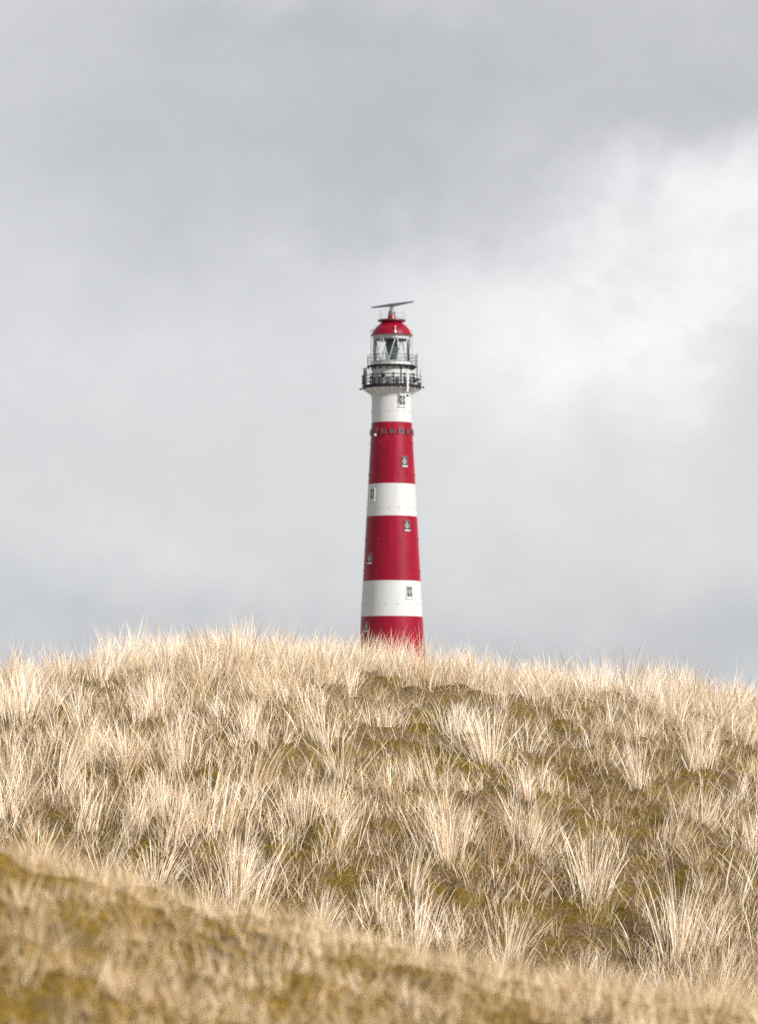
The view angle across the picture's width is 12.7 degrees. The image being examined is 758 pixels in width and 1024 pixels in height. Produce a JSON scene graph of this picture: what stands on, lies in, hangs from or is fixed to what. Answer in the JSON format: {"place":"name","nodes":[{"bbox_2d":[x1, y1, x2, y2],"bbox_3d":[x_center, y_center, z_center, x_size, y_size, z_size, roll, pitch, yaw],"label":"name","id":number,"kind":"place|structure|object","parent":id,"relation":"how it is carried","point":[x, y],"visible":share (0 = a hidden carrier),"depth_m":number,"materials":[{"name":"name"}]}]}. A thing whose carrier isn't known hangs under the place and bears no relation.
{"place":"outdoors","nodes":[
{"label":"outdoors","id":0,"kind":"place"},
{"bbox_2d":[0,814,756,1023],"bbox_3d":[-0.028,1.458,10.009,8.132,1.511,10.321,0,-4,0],"label":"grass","id":1,"kind":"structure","parent":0,"point":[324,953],"depth_m":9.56,"materials":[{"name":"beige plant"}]},
{"bbox_2d":[0,609,757,1005],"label":"dune","id":2,"kind":"structure","parent":0,"point":[568,906],"depth_m":35.72,"materials":[{"name":"brown plant"}]},
{"bbox_2d":[0,658,80,727],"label":"grass tussock","id":3,"kind":"object","parent":2,"relation":"on","point":[21,709],"depth_m":39.68,"materials":[{"name":"beige plant"}]},
{"bbox_2d":[120,630,190,672],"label":"grass tussock","id":4,"kind":"object","parent":2,"relation":"on","point":[171,656],"depth_m":43.12,"materials":[{"name":"beige plant"}]},
{"bbox_2d":[124,699,224,780],"bbox_3d":[-2.245,2.455,37.145,1.306,1.003,1.562,1,-4,-12],"label":"grass tussock","id":5,"kind":"object","parent":2,"relation":"on","point":[180,752],"depth_m":37.02,"materials":[{"name":"beige plant"}]},
{"bbox_2d":[196,607,277,668],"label":"grass tussock","id":6,"kind":"object","parent":2,"relation":"on","point":[238,648],"depth_m":43.33,"materials":[{"name":"beige plant"}]},
{"bbox_2d":[158,816,345,910],"bbox_3d":[-1.271,3.449,33.566,2.049,1.137,1.513,0,-4,0],"label":"grass tussock","id":7,"kind":"object","parent":2,"relation":"on","point":[243,882],"depth_m":33.55,"materials":[{"name":"beige plant"}]},
{"bbox_2d":[278,694,373,753],"bbox_3d":[-0.556,2.364,38.328,1.273,0.800,0.991,0,-4,0],"label":"grass tussock","id":8,"kind":"object","parent":2,"relation":"on","point":[325,731],"depth_m":38.29,"materials":[{"name":"beige plant"}]},
{"bbox_2d":[288,626,371,679],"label":"grass tussock","id":9,"kind":"object","parent":2,"relation":"on","point":[324,658],"depth_m":43.19,"materials":[{"name":"beige plant"}]},
{"bbox_2d":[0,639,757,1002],"bbox_3d":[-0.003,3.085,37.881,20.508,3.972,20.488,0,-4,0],"label":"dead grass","id":10,"kind":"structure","parent":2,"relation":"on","point":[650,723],"depth_m":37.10,"materials":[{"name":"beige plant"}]},
{"bbox_2d":[346,696,422,730],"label":"grass tussock","id":11,"kind":"object","parent":2,"relation":"on","point":[386,719],"depth_m":39.88,"materials":[{"name":"beige plant"}]},
{"bbox_2d":[394,787,488,869],"bbox_3d":[0.674,3.192,34.638,1.013,0.939,0.972,-2,-4,22],"label":"grass tussock","id":12,"kind":"object","parent":2,"relation":"on","point":[446,840],"depth_m":34.60,"materials":[{"name":"beige plant"}]},
{"bbox_2d":[412,692,491,735],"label":"grass tussock","id":13,"kind":"object","parent":2,"relation":"on","point":[451,722],"depth_m":39.91,"materials":[{"name":"beige plant"}]},
{"bbox_2d":[430,698,537,770],"bbox_3d":[1.189,2.480,38.508,1.365,0.941,1.390,0,-4,0],"label":"grass tussock","id":14,"kind":"object","parent":2,"relation":"on","point":[485,744],"depth_m":38.48,"materials":[{"name":"beige plant"}]},
{"bbox_2d":[500,748,552,805],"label":"grass tussock","id":15,"kind":"object","parent":2,"relation":"on","point":[528,788],"depth_m":36.84,"materials":[{"name":"beige plant"}]},
{"bbox_2d":[511,660,570,694],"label":"grass tussock","id":16,"kind":"object","parent":2,"relation":"on","point":[538,681],"depth_m":45.33,"materials":[{"name":"beige plant"}]},
{"bbox_2d":[546,656,640,696],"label":"grass tussock","id":17,"kind":"object","parent":2,"relation":"on","point":[588,677],"depth_m":45.35,"materials":[{"name":"beige plant"}]},
{"bbox_2d":[542,817,650,914],"bbox_3d":[2.157,3.527,34.051,1.435,1.032,1.242,0,-4,0],"label":"grass tussock","id":18,"kind":"object","parent":2,"relation":"on","point":[587,878],"depth_m":34.06,"materials":[{"name":"beige plant"}]},
{"bbox_2d":[602,735,670,791],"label":"grass tussock","id":19,"kind":"object","parent":2,"relation":"on","point":[633,778],"depth_m":37.81,"materials":[{"name":"beige plant"}]},
{"bbox_2d":[610,854,739,970],"bbox_3d":[2.779,3.825,32.588,1.532,1.236,1.481,-1,-4,10],"label":"grass tussock","id":20,"kind":"object","parent":2,"relation":"on","point":[671,922],"depth_m":32.58,"materials":[{"name":"beige plant"}]},
{"bbox_2d":[661,713,754,771],"bbox_3d":[3.789,2.615,38.738,1.003,0.776,1.195,1,-4,-9],"label":"grass tussock","id":21,"kind":"object","parent":2,"relation":"on","point":[692,755],"depth_m":38.77,"materials":[{"name":"beige plant"}]},
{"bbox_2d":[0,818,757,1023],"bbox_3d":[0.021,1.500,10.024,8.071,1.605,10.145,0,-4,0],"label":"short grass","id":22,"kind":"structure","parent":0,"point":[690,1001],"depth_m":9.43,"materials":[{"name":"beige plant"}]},
{"bbox_2d":[0,0,757,704],"label":"sky","id":23,"kind":"structure","parent":0,"point":[207,207],"materials":[{"name":"grey"}]},
{"bbox_2d":[359,301,423,665],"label":"lighthouse","id":24,"kind":"object","parent":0,"point":[391,597],"visible":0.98,"depth_m":488.46,"materials":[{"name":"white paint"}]},
{"bbox_2d":[364,621,368,631],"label":"window","id":25,"kind":"structure","parent":24,"relation":"in","point":[366,623],"depth_m":487.20,"materials":[{"name":"grey glass"}]},
{"bbox_2d":[367,553,371,564],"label":"window","id":26,"kind":"structure","parent":24,"relation":"in","point":[369,555],"depth_m":488.27,"materials":[{"name":"grey glass"}]},
{"bbox_2d":[369,488,374,500],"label":"window","id":27,"kind":"structure","parent":24,"relation":"in","point":[372,490],"depth_m":489.11,"materials":[{"name":"grey glass"}]},
{"bbox_2d":[373,427,377,435],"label":"tall window","id":28,"kind":"structure","parent":24,"relation":"in","point":[375,429],"depth_m":489.83,"materials":[{"name":"grey glass"}]},
{"bbox_2d":[381,428,386,433],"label":"square window","id":29,"kind":"structure","parent":24,"relation":"in","point":[383,430],"depth_m":488.99,"materials":[{"name":"grey glass"}]},
{"bbox_2d":[389,428,394,433],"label":"square window","id":30,"kind":"structure","parent":24,"relation":"in","point":[391,430],"depth_m":488.75,"materials":[{"name":"grey glass"}]},
{"bbox_2d":[398,428,403,433],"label":"square window","id":31,"kind":"structure","parent":24,"relation":"in","point":[400,430],"depth_m":489.11,"materials":[{"name":"grey glass"}]},
{"bbox_2d":[398,394,406,406],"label":"window","id":32,"kind":"structure","parent":24,"relation":"in","point":[402,399],"depth_m":489.71,"materials":[{"name":"grey glass"}]},
{"bbox_2d":[401,456,407,467],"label":"window","id":33,"kind":"structure","parent":24,"relation":"in","point":[404,459],"depth_m":488.87,"materials":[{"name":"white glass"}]},
{"bbox_2d":[403,520,409,531],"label":"window","id":34,"kind":"structure","parent":24,"relation":"in","point":[406,523],"depth_m":487.80,"materials":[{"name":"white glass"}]},
{"bbox_2d":[406,586,413,598],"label":"window","id":35,"kind":"structure","parent":24,"relation":"in","point":[409,589],"depth_m":486.85,"materials":[{"name":"grey glass"}]}
]}

